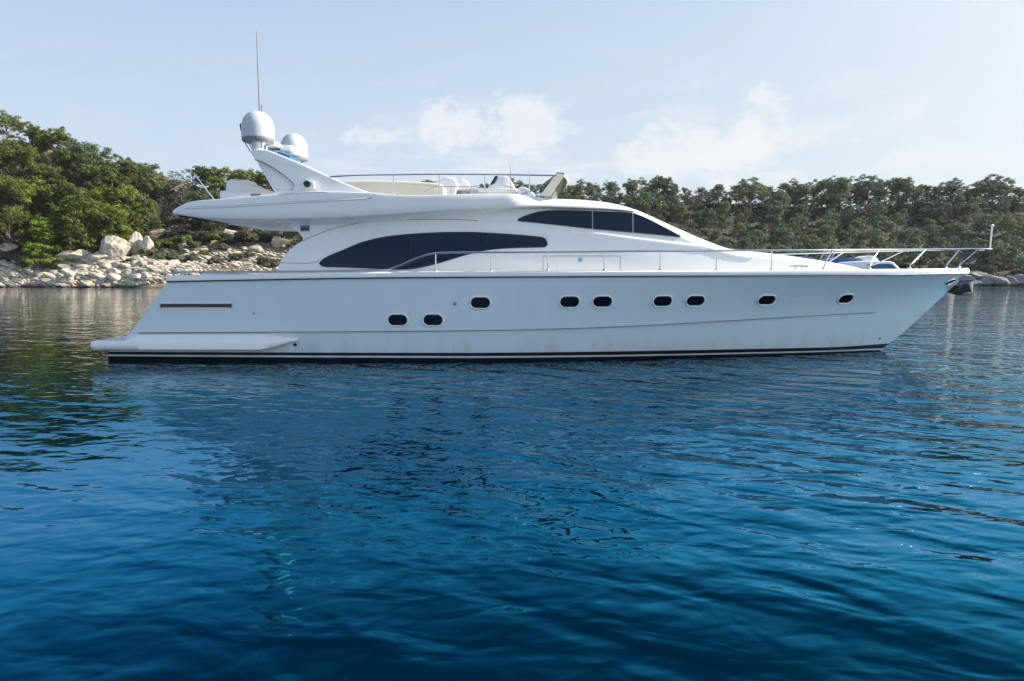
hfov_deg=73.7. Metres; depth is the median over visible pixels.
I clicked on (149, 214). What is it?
pine tree
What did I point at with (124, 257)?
ledge rock
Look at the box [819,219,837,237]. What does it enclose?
pine tree
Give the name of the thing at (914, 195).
pine tree
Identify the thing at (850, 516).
sea water
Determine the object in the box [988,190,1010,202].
pine tree
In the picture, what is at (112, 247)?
boulder
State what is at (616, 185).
pine tree
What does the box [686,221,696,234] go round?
pine tree
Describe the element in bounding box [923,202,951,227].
pine tree
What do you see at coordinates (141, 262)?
rubble rock
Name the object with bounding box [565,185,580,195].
pine tree
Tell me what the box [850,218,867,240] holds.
pine tree
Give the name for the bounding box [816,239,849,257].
pine tree
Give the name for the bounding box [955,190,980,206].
pine tree
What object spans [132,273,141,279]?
rubble rock
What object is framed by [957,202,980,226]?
pine tree
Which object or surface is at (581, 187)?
pine tree
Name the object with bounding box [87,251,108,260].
boulder
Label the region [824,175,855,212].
pine tree
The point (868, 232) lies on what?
pine tree
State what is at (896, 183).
pine tree
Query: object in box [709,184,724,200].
pine tree
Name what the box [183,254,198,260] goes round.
shrub
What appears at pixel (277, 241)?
boulder
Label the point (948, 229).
pine tree
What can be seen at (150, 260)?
rubble rock
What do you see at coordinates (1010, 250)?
pine tree
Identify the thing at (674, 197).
pine tree
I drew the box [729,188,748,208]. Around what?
pine tree
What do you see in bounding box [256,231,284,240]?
shrub
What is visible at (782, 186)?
pine tree
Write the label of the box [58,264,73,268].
rubble rock
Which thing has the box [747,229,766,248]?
pine tree
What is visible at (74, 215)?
pine tree
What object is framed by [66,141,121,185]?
pine tree
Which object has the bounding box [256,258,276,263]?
shrub
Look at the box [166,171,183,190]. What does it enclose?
sparse tree
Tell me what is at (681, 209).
pine tree
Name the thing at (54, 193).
pine tree
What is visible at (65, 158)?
pine tree
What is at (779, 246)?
pine tree
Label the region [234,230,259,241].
shrub
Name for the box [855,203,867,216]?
pine tree
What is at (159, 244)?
shrub
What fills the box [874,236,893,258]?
pine tree
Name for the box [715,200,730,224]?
pine tree
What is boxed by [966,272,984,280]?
shore rock
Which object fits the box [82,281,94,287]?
rubble rock
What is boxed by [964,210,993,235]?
pine tree
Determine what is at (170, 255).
shrub
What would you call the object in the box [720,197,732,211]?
pine tree
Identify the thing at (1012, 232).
pine tree
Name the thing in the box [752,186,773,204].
pine tree
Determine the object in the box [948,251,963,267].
pine tree
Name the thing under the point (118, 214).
pine tree
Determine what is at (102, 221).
pine tree
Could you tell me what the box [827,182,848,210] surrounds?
pine tree
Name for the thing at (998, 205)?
pine tree
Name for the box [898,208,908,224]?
pine tree
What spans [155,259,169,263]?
ledge rock
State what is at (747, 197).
pine tree
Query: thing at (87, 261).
ledge rock
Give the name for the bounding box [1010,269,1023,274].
shrub
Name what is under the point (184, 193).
sparse tree
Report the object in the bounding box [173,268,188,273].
rubble rock
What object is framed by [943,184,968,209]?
pine tree
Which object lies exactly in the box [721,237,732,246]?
pine tree
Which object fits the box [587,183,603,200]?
pine tree
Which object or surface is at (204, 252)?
shrub
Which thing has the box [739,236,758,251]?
pine tree
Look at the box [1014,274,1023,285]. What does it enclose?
shore rock
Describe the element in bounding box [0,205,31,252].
pine tree
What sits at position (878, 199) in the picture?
pine tree
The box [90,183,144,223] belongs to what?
pine tree
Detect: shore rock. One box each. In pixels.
[964,280,981,285]
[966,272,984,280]
[980,279,992,285]
[988,276,1010,285]
[1004,276,1019,285]
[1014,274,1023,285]
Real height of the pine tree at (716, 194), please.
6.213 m
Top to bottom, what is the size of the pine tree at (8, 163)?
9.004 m
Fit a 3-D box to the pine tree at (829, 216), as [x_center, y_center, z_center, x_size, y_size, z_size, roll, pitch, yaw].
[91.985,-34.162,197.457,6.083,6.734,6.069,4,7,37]
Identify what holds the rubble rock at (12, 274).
on the hillside
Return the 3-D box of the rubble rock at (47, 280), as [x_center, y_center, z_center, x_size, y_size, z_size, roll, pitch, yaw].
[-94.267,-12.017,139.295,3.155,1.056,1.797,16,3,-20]
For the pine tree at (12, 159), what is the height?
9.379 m
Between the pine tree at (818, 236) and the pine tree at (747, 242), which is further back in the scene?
the pine tree at (818, 236)
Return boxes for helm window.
[517,210,591,228]
[593,211,631,232]
[633,213,680,236]
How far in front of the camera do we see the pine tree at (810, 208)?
205.85 m
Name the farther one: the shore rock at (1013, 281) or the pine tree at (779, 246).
the pine tree at (779, 246)
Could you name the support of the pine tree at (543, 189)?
on the hillside
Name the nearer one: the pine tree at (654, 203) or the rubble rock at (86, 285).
the rubble rock at (86, 285)
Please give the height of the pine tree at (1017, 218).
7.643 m
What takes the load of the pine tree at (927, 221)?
on the hillside
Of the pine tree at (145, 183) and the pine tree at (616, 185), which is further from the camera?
the pine tree at (616, 185)
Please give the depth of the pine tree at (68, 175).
172.13 m
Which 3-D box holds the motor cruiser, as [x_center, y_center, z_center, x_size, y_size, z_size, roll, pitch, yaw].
[31.474,-5.805,61.728,14.169,5.095,3.717,0,5,0]
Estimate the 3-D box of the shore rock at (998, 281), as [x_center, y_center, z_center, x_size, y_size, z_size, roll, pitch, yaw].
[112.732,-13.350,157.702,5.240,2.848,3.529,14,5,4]
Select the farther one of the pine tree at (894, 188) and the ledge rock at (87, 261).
the pine tree at (894, 188)
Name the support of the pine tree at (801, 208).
on the hillside
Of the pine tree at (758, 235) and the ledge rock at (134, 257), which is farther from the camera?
the pine tree at (758, 235)
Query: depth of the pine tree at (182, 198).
173.48 m
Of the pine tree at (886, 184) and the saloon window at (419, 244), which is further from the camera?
the pine tree at (886, 184)
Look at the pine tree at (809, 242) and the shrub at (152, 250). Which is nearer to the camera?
the shrub at (152, 250)
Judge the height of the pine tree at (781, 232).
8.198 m
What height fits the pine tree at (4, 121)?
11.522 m
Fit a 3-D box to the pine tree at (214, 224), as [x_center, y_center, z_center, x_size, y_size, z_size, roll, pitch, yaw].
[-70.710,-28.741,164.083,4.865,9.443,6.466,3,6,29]
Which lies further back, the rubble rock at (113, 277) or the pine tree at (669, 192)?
the pine tree at (669, 192)
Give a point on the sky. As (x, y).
(707, 94)
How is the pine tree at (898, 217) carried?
on the hillside
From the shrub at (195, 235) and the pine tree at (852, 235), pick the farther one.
the pine tree at (852, 235)
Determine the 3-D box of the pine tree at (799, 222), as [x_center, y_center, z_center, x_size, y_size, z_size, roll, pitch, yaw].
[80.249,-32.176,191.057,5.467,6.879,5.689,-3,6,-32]
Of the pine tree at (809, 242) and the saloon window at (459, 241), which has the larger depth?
the pine tree at (809, 242)
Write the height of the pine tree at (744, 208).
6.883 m
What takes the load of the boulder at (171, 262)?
on the hillside
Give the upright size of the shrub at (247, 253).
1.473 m
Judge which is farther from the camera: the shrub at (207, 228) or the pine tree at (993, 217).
the pine tree at (993, 217)
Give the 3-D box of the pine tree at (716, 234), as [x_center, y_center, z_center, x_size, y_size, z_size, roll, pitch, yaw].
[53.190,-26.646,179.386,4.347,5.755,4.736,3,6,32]
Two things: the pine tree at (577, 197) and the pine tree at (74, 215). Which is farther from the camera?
the pine tree at (577, 197)
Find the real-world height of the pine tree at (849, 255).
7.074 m
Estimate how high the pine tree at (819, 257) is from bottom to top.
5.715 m
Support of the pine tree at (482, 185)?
on the hillside
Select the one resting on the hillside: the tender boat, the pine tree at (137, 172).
the pine tree at (137, 172)
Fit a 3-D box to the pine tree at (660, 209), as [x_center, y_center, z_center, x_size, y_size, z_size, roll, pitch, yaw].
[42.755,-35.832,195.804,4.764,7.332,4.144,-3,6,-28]
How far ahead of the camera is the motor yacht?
18.09 m
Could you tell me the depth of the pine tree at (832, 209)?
201.82 m
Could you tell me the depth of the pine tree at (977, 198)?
197.72 m
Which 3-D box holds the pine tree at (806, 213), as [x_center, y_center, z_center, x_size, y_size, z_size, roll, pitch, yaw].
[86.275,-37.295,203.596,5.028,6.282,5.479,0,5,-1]
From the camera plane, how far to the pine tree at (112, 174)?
164.57 m
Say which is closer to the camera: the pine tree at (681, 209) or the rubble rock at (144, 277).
the rubble rock at (144, 277)
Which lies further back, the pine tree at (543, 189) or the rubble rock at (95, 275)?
the pine tree at (543, 189)
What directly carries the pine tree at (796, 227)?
on the hillside
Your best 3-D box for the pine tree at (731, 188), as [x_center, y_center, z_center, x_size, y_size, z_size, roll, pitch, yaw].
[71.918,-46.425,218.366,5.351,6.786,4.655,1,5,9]
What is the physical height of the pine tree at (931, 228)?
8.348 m
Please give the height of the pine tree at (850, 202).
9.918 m
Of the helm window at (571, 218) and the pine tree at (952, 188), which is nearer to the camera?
the helm window at (571, 218)
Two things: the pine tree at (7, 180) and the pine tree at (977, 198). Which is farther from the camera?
the pine tree at (977, 198)
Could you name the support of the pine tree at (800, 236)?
on the hillside
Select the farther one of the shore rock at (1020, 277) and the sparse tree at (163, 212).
the sparse tree at (163, 212)
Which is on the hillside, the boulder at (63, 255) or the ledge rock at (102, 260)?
the ledge rock at (102, 260)
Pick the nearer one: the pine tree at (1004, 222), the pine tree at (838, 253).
the pine tree at (838, 253)
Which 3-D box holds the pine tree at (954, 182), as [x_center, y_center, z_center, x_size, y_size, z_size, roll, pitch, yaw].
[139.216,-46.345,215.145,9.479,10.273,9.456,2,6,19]
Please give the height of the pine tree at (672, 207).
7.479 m
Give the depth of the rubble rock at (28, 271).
142.53 m
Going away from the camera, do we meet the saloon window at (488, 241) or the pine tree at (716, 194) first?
the saloon window at (488, 241)
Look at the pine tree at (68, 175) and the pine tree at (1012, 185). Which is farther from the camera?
the pine tree at (1012, 185)
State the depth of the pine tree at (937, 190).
212.23 m
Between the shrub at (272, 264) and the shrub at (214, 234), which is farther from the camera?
the shrub at (214, 234)
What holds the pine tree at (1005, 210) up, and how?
on the hillside
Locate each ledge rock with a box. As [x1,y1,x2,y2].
[65,262,81,266]
[81,259,92,263]
[94,258,110,264]
[120,256,129,260]
[130,255,143,259]
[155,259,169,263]
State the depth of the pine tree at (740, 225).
183.54 m
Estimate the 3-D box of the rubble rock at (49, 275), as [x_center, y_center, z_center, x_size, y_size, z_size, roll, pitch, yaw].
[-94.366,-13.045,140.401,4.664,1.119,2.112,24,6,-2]
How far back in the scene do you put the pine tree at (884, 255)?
162.90 m
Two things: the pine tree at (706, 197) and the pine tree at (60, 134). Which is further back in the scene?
the pine tree at (706, 197)
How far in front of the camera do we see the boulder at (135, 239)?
147.71 m
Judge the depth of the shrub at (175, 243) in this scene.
156.69 m
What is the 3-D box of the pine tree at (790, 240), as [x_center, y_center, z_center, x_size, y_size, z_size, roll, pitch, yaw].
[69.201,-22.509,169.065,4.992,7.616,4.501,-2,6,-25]
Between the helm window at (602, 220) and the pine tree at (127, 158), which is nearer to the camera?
the helm window at (602, 220)
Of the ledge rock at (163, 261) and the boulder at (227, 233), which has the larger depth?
the boulder at (227, 233)
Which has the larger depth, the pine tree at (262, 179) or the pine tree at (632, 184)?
the pine tree at (632, 184)
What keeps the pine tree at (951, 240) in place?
on the hillside
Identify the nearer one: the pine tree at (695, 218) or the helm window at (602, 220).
the helm window at (602, 220)
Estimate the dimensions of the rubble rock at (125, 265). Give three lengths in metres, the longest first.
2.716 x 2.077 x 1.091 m
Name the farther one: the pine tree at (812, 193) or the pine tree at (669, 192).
the pine tree at (812, 193)
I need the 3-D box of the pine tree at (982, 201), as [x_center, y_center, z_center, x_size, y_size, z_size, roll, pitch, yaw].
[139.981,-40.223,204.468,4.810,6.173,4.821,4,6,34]
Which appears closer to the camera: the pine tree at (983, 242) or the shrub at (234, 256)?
the shrub at (234, 256)
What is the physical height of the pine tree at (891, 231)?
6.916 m
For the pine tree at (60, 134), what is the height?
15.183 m
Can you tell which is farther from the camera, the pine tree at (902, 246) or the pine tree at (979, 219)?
the pine tree at (979, 219)
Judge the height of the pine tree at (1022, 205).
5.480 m
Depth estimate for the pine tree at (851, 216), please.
197.78 m
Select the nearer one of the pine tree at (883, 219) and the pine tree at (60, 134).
the pine tree at (60, 134)
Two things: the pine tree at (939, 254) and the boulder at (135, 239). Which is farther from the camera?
the pine tree at (939, 254)
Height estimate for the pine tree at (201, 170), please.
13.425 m
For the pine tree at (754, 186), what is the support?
on the hillside
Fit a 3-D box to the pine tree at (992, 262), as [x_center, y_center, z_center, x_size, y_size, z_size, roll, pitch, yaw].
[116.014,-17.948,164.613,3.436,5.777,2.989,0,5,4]
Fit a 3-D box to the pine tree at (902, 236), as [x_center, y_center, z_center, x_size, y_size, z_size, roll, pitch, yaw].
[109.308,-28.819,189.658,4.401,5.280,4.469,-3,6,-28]
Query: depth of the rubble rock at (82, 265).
141.30 m
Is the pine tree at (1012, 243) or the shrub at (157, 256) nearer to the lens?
the shrub at (157, 256)
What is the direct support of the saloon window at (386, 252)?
in the motor yacht
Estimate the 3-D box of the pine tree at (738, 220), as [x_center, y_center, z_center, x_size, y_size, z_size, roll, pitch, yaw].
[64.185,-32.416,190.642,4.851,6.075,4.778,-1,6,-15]
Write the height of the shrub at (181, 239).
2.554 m
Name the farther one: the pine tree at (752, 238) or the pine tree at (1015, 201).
the pine tree at (1015, 201)
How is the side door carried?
in the motor yacht
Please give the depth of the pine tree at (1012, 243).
171.17 m
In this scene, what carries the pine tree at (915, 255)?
on the hillside
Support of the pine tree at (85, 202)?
on the hillside
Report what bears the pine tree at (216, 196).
on the hillside
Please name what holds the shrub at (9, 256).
on the hillside
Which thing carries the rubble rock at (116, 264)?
on the hillside
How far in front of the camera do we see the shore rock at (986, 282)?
157.22 m
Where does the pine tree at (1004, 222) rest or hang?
on the hillside
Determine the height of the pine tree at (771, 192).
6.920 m
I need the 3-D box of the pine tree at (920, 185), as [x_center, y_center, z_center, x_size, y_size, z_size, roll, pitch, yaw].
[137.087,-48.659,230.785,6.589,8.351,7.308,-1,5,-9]
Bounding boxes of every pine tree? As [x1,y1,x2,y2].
[0,110,30,146]
[0,139,42,191]
[0,144,29,170]
[0,160,12,176]
[0,162,74,216]
[0,174,39,239]
[0,176,45,240]
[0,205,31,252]
[8,121,49,155]
[14,220,66,270]
[26,213,57,243]
[31,125,81,169]
[32,178,55,205]
[32,181,89,245]
[39,201,97,250]
[48,148,96,200]
[56,192,123,252]
[59,167,76,184]
[61,184,110,234]
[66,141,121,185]
[73,185,134,237]
[78,204,131,245]
[83,164,134,200]
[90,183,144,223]
[98,156,133,175]
[101,156,161,200]
[114,209,145,234]
[117,197,157,229]
[127,163,165,195]
[134,198,162,232]
[172,190,191,204]
[188,188,217,229]
[190,165,226,201]
[201,166,249,193]
[203,222,226,231]
[212,191,225,225]
[229,168,264,186]
[236,226,248,230]
[249,171,273,191]
[284,231,302,242]
[477,183,489,187]
[508,177,523,188]
[512,179,532,188]
[525,184,536,195]
[535,183,561,197]
[541,177,574,198]
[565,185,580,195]
[569,195,581,199]
[573,179,598,200]
[585,192,601,200]
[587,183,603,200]
[600,180,619,201]
[604,184,622,204]
[605,193,623,203]
[614,179,649,212]
[622,183,637,197]
[632,200,653,216]
[637,177,657,204]
[643,192,665,214]
[647,175,672,204]
[651,176,677,204]
[654,203,669,221]
[661,184,680,202]
[665,194,680,211]
[668,198,681,217]
[671,205,691,228]
[680,187,690,204]
[683,192,704,217]
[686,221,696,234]
[687,228,702,237]
[692,211,700,224]
[693,187,711,207]
[696,208,717,234]
[708,228,721,241]
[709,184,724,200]
[709,190,728,206]
[712,239,731,248]
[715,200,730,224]
[716,214,729,230]
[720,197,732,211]
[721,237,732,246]
[728,185,742,203]
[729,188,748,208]
[729,222,746,242]
[731,177,767,208]
[733,214,751,230]
[739,189,756,201]
[739,200,751,218]
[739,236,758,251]
[740,234,762,251]
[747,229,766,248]
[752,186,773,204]
[758,186,775,201]
[759,203,773,217]
[760,214,780,240]
[765,192,790,212]
[767,204,783,227]
[769,226,793,248]
[769,244,794,255]
[772,190,790,206]
[777,183,794,199]
[783,222,800,232]
[783,235,803,254]
[785,178,804,208]
[788,213,808,232]
[791,206,809,219]
[792,203,808,226]
[793,182,816,205]
[796,234,807,248]
[796,234,824,256]
[800,189,817,205]
[807,202,819,219]
[809,254,826,259]
[810,177,833,205]
[811,224,835,243]
[812,191,837,214]
[813,185,824,206]
[816,224,836,244]
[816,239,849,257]
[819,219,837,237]
[820,211,840,223]
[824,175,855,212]
[824,208,839,224]
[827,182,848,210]
[833,245,845,257]
[836,225,858,247]
[837,182,868,204]
[838,238,853,254]
[839,204,852,220]
[841,246,868,257]
[842,205,865,227]
[848,174,885,209]
[848,181,885,204]
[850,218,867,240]
[854,243,870,253]
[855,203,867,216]
[861,228,883,246]
[864,199,887,219]
[869,196,892,215]
[870,244,901,263]
[871,215,888,234]
[873,179,897,204]
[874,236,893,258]
[884,221,898,242]
[887,184,907,202]
[888,177,920,209]
[889,212,905,229]
[889,239,899,256]
[889,244,908,265]
[895,181,928,214]
[897,227,912,243]
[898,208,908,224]
[901,227,927,243]
[904,235,923,264]
[911,184,929,202]
[917,207,936,222]
[917,223,945,251]
[920,245,951,267]
[921,185,934,202]
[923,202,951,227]
[923,218,936,232]
[927,236,953,257]
[929,186,947,202]
[934,197,947,215]
[939,177,968,203]
[942,222,971,247]
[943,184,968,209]
[943,236,959,255]
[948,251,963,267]
[953,196,980,220]
[954,193,964,211]
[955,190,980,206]
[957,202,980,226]
[959,240,981,265]
[963,179,1006,209]
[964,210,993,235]
[970,238,988,256]
[971,174,1015,210]
[974,196,988,211]
[977,223,998,243]
[985,254,1002,272]
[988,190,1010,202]
[988,211,1002,226]
[988,239,1021,269]
[992,196,1011,212]
[993,207,1009,220]
[993,215,1023,237]
[997,184,1021,202]
[999,234,1023,257]
[1004,187,1023,207]
[1005,222,1023,246]
[1006,212,1023,231]
[1011,256,1023,270]
[1018,198,1023,212]
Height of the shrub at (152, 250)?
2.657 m
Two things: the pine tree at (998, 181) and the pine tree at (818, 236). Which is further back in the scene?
the pine tree at (998, 181)
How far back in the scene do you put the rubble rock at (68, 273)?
137.64 m
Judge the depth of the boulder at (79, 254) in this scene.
143.71 m
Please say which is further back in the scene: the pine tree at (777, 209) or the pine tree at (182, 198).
the pine tree at (777, 209)
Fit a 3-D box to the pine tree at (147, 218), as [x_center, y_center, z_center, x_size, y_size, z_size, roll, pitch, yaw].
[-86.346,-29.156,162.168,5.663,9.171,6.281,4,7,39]
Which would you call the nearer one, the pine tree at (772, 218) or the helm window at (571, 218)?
the helm window at (571, 218)
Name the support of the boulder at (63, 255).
on the ledge rock
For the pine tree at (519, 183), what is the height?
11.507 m
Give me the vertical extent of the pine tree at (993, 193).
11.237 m
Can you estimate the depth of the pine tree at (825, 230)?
178.43 m
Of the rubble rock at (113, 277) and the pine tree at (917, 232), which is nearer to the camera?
the rubble rock at (113, 277)
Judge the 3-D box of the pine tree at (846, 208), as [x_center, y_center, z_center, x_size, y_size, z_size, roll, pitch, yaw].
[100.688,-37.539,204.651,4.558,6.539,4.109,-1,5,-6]
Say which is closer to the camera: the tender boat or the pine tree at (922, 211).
the tender boat
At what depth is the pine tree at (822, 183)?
218.62 m
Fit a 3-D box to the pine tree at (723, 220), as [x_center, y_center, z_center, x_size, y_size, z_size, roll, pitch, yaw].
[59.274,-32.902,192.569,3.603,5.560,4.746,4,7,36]
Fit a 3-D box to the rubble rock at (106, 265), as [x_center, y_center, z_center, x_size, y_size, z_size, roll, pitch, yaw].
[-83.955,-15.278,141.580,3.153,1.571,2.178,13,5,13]
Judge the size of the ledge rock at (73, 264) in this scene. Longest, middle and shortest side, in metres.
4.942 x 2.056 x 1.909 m
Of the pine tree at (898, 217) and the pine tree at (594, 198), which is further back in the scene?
the pine tree at (594, 198)
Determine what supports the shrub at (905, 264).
on the hillside
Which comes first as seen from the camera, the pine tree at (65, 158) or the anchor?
the anchor
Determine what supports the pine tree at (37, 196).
on the hillside
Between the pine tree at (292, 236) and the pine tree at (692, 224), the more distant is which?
the pine tree at (692, 224)
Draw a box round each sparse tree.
[154,197,173,223]
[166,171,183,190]
[166,189,190,225]
[173,169,207,190]
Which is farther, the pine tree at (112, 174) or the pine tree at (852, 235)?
the pine tree at (852, 235)
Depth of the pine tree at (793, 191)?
214.05 m
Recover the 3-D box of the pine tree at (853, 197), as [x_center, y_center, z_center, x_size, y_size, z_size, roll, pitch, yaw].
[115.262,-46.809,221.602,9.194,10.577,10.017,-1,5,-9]
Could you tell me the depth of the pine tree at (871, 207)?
199.67 m
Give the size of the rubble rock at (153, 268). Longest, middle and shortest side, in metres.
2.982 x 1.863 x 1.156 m
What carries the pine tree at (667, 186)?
on the hillside
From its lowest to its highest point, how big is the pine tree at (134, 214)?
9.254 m
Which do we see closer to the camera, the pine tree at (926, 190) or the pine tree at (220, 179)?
the pine tree at (220, 179)
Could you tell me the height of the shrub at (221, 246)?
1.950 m
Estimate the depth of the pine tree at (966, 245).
171.39 m
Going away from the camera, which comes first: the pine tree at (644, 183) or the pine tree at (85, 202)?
the pine tree at (85, 202)
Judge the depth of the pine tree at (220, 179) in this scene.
178.06 m
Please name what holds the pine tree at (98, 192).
on the hillside
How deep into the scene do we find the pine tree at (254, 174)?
181.55 m
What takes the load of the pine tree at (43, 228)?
on the hillside
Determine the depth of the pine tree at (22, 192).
151.45 m
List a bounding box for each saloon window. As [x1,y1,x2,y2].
[319,234,408,269]
[408,232,449,268]
[449,232,480,259]
[480,232,547,250]
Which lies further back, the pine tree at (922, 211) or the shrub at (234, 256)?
the pine tree at (922, 211)
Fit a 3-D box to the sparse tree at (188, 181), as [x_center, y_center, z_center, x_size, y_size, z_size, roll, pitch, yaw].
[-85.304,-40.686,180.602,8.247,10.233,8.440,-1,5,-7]
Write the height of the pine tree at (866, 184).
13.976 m
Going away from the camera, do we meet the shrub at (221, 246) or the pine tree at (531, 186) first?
the shrub at (221, 246)
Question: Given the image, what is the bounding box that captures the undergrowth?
[1,141,1023,275]
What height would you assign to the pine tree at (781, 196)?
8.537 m
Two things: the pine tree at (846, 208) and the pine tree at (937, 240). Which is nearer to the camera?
the pine tree at (937, 240)
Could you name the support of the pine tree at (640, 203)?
on the hillside
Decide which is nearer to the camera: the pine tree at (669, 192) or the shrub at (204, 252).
the shrub at (204, 252)
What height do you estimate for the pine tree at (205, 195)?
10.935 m
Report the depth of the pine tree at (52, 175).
159.47 m
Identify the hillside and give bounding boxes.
[0,145,1023,287]
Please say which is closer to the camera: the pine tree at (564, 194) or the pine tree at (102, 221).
the pine tree at (102, 221)
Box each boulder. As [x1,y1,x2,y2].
[0,243,17,252]
[54,250,74,261]
[67,249,90,259]
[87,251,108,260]
[99,235,130,259]
[128,231,142,254]
[138,236,153,255]
[164,260,179,265]
[220,229,237,237]
[248,245,261,251]
[271,236,283,247]
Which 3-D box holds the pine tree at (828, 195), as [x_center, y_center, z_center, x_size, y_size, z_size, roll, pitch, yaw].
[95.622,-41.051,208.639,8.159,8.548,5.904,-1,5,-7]
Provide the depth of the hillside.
182.46 m
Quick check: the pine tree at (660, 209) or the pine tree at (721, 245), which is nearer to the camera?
the pine tree at (721, 245)
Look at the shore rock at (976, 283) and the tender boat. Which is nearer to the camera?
the tender boat
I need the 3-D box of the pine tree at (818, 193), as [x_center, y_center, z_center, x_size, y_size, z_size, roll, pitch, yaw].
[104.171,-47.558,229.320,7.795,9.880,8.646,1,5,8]
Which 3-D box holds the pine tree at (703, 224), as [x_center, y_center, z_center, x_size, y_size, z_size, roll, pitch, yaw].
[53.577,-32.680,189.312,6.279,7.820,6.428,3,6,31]
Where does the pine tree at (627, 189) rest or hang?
on the hillside
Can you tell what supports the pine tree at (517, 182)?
on the hillside
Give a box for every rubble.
[0,242,287,287]
[958,275,1005,285]
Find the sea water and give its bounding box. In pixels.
[0,286,1023,680]
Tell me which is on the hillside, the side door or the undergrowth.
the undergrowth
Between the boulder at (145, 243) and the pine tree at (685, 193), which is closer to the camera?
the boulder at (145, 243)
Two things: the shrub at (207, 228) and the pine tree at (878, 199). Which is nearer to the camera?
the shrub at (207, 228)
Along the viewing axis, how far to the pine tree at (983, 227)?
182.64 m
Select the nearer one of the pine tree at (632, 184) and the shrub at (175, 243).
the shrub at (175, 243)
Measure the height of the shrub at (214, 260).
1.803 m
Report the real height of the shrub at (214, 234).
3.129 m
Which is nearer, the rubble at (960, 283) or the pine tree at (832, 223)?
the rubble at (960, 283)
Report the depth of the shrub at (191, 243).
155.51 m
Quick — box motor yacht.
[90,31,993,360]
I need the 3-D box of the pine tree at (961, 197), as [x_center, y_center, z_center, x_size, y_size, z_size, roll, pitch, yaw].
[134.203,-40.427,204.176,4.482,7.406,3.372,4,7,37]
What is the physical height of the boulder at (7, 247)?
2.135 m
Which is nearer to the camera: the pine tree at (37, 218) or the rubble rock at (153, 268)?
the rubble rock at (153, 268)
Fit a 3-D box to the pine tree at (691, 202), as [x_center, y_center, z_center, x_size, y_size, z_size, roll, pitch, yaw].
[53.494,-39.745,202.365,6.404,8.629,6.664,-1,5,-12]
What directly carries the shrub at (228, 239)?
on the hillside
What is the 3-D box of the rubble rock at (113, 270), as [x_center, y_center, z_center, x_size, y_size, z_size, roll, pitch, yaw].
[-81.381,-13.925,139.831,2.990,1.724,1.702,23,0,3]
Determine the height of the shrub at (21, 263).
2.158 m
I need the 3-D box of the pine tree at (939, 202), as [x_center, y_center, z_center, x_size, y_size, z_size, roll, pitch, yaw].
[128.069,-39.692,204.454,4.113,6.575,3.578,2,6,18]
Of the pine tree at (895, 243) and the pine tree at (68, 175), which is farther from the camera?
the pine tree at (895, 243)
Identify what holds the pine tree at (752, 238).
on the hillside
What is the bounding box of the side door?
[578,256,620,269]
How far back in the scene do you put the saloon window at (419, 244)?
18.18 m
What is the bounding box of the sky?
[0,0,1023,208]
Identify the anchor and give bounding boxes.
[947,281,973,295]
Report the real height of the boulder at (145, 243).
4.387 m
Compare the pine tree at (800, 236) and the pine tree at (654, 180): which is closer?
the pine tree at (800, 236)
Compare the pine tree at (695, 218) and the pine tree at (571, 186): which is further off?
the pine tree at (571, 186)
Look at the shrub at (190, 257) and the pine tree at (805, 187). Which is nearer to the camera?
the shrub at (190, 257)
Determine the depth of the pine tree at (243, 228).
168.39 m
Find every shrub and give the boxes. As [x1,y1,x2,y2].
[0,251,23,260]
[14,259,28,266]
[139,246,168,255]
[148,254,166,259]
[153,239,173,248]
[154,251,180,257]
[161,239,179,246]
[166,234,192,243]
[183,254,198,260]
[186,232,202,239]
[186,240,200,246]
[199,250,208,253]
[201,229,221,238]
[204,225,223,230]
[207,257,222,264]
[213,243,230,249]
[219,237,236,242]
[227,253,243,259]
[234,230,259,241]
[244,251,255,255]
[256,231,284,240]
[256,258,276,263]
[261,261,279,266]
[898,262,914,268]
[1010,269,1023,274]
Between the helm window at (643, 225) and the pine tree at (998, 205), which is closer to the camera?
the helm window at (643, 225)
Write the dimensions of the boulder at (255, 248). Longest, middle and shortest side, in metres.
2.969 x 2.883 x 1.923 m
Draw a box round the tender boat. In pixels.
[220,179,275,198]
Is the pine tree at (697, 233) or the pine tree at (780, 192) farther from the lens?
the pine tree at (780, 192)
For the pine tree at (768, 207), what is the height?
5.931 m
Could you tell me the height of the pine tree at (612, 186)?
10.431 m
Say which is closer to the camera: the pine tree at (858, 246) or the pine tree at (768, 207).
the pine tree at (858, 246)
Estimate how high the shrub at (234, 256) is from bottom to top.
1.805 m
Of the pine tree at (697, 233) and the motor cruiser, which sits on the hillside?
the pine tree at (697, 233)
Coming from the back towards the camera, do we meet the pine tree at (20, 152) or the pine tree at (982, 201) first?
the pine tree at (982, 201)
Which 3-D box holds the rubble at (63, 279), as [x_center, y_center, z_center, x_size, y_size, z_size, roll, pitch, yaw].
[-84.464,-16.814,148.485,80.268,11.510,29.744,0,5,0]
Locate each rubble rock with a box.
[6,270,21,277]
[25,268,35,274]
[41,278,51,283]
[43,272,57,278]
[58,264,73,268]
[60,269,76,276]
[76,264,89,267]
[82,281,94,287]
[88,272,104,278]
[100,263,113,268]
[106,268,121,273]
[106,273,121,280]
[111,262,120,267]
[119,263,131,268]
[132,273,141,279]
[136,260,149,265]
[140,273,151,281]
[146,258,162,264]
[149,266,160,269]
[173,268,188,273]
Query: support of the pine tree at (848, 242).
on the hillside
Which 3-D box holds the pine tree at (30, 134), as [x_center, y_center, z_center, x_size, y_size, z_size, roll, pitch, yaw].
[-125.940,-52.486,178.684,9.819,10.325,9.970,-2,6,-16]
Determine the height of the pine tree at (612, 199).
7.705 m
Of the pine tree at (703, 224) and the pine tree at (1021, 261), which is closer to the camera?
the pine tree at (1021, 261)

